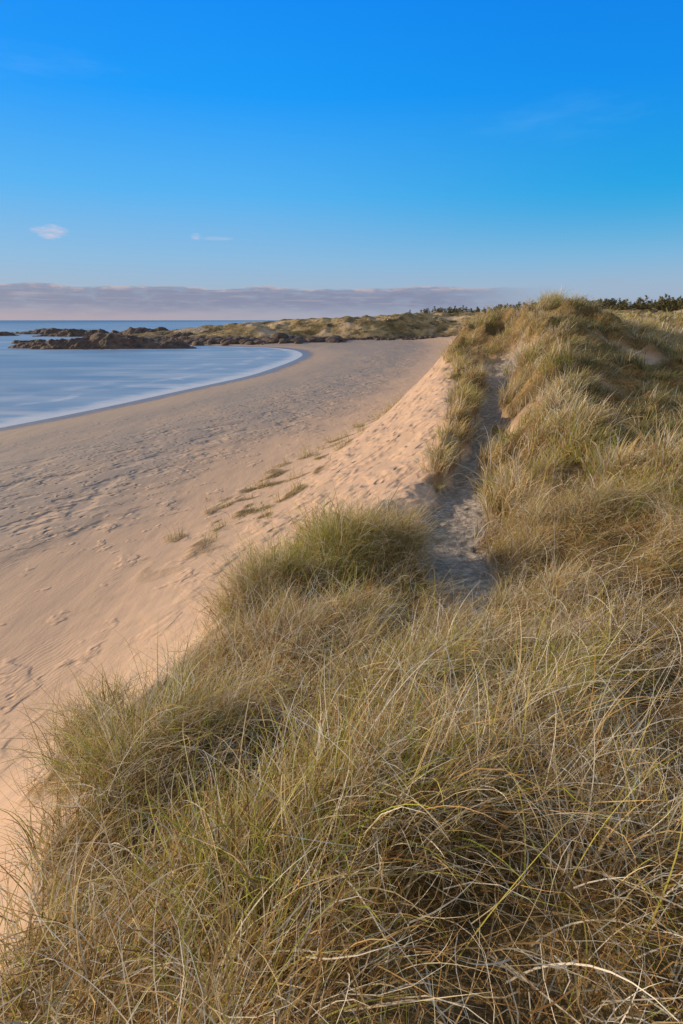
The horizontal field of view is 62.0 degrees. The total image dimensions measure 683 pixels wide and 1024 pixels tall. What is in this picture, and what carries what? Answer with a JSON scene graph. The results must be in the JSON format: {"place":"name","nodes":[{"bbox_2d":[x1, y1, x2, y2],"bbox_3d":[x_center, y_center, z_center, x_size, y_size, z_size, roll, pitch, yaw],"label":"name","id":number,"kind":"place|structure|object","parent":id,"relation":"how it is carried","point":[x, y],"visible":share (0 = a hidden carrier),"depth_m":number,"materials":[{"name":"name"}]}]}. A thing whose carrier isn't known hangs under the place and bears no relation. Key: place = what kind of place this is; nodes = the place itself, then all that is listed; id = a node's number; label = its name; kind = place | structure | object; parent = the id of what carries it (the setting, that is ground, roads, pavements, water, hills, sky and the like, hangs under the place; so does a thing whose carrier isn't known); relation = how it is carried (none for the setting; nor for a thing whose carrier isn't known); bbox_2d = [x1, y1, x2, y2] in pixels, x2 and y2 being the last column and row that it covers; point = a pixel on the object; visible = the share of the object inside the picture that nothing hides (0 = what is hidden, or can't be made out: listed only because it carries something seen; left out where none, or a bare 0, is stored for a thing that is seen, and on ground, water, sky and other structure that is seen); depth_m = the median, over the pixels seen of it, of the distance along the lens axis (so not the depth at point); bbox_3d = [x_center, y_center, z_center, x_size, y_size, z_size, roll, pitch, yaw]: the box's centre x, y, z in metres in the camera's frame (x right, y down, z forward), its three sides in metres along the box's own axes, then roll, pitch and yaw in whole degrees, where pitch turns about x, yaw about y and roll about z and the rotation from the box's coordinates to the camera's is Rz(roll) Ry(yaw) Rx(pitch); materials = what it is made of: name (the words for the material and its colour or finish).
{"place":"outdoors","nodes":[
{"label":"outdoors","id":0,"kind":"place"},
{"bbox_2d":[0,320,301,427],"bbox_3d":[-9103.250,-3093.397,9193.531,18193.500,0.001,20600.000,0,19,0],"label":"sea","id":1,"kind":"structure","parent":0,"point":[37,384],"depth_m":111.41,"materials":[{"name":"liquid"}]},
{"bbox_2d":[0,331,19,335],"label":"rock islet","id":2,"kind":"object","parent":1,"relation":"in","point":[6,333],"visible":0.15,"depth_m":341.51,"materials":[{"name":"stone"}]},
{"bbox_2d":[8,342,43,348],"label":"rock islet","id":3,"kind":"object","parent":1,"relation":"in","point":[24,345],"visible":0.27,"depth_m":190.79,"materials":[{"name":"stone"}]},
{"bbox_2d":[10,339,45,343],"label":"rock islet","id":4,"kind":"object","parent":1,"relation":"in","point":[28,341],"visible":0.2,"depth_m":228.83,"materials":[{"name":"grey stone"}]},
{"bbox_2d":[10,328,82,333],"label":"rock islet","id":5,"kind":"object","parent":1,"relation":"in","point":[46,331],"visible":0.2,"depth_m":377.30,"materials":[{"name":"stone"}]},
{"bbox_2d":[32,328,108,336],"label":"rock islet","id":6,"kind":"object","parent":1,"relation":"in","point":[73,332],"visible":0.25,"depth_m":325.05,"materials":[{"name":"stone"}]},
{"bbox_2d":[29,332,193,349],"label":"rock islet","id":7,"kind":"object","parent":1,"relation":"in","point":[99,340],"visible":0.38,"depth_m":188.36,"materials":[{"name":"stone"}]},
{"bbox_2d":[111,327,170,334],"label":"rock islet","id":8,"kind":"object","parent":1,"relation":"in","point":[138,330],"visible":0.09,"depth_m":311.65,"materials":[{"name":"stone"}]},
{"bbox_2d":[128,327,168,334],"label":"rock islet","id":9,"kind":"object","parent":1,"relation":"in","point":[159,329],"visible":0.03,"depth_m":274.08,"materials":[{"name":"stone"}]},
{"bbox_2d":[142,340,197,348],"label":"rock islet","id":10,"kind":"object","parent":1,"relation":"in","point":[170,344],"visible":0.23,"depth_m":189.08,"materials":[{"name":"stone"}]},
{"bbox_2d":[170,336,193,339],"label":"rock islet","id":11,"kind":"object","parent":1,"relation":"in","point":[183,337],"visible":0.06,"depth_m":224.27,"materials":[{"name":"stone"}]},
{"bbox_2d":[0,300,682,1023],"bbox_3d":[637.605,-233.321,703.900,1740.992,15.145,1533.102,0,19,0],"label":"beach and dune terrain","id":12,"kind":"structure","parent":0,"point":[92,502],"depth_m":12.54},
{"bbox_2d":[270,332,288,338],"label":"boulder","id":13,"kind":"object","parent":12,"relation":"on","point":[279,335],"visible":0.48,"depth_m":213.89,"materials":[{"name":"stone"}]},
{"bbox_2d":[146,334,457,345],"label":"shore boulders","id":14,"kind":"object","parent":12,"relation":"on","point":[202,340],"visible":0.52,"depth_m":214.13,"materials":[{"name":"stone"}]},
{"bbox_2d":[0,428,682,1023],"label":"foreground marram grass","id":15,"kind":"structure","parent":12,"relation":"on","point":[406,670],"depth_m":2.56,"materials":[{"name":"green plant"}]},
{"bbox_2d":[162,284,682,554],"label":"dune marram grass","id":16,"kind":"structure","parent":12,"relation":"on","point":[578,427],"depth_m":14.18,"materials":[{"name":"green plant"}]},
{"bbox_2d":[492,308,682,336],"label":"distant marram grass","id":17,"kind":"structure","parent":12,"relation":"on","point":[674,316],"depth_m":50.11,"materials":[{"name":"green plant"}]},
{"bbox_2d":[0,0,682,319],"label":"sky","id":18,"kind":"structure","parent":0,"point":[160,159],"materials":[{"name":"blue"}]},
{"bbox_2d":[122,305,682,339],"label":"distant grassy dunes","id":19,"kind":"structure","parent":0,"point":[413,325],"depth_m":240.75,"materials":[{"name":"green plant"}]},
{"bbox_2d":[156,332,192,338],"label":"rock islet","id":20,"kind":"object","parent":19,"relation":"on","point":[178,334],"visible":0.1,"depth_m":242.77,"materials":[{"name":"stone"}]},
{"bbox_2d":[409,294,682,313],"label":"pine forest","id":21,"kind":"object","parent":19,"relation":"on","point":[663,304],"visible":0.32,"depth_m":342.78,"materials":[{"name":"green plant"}]}
]}

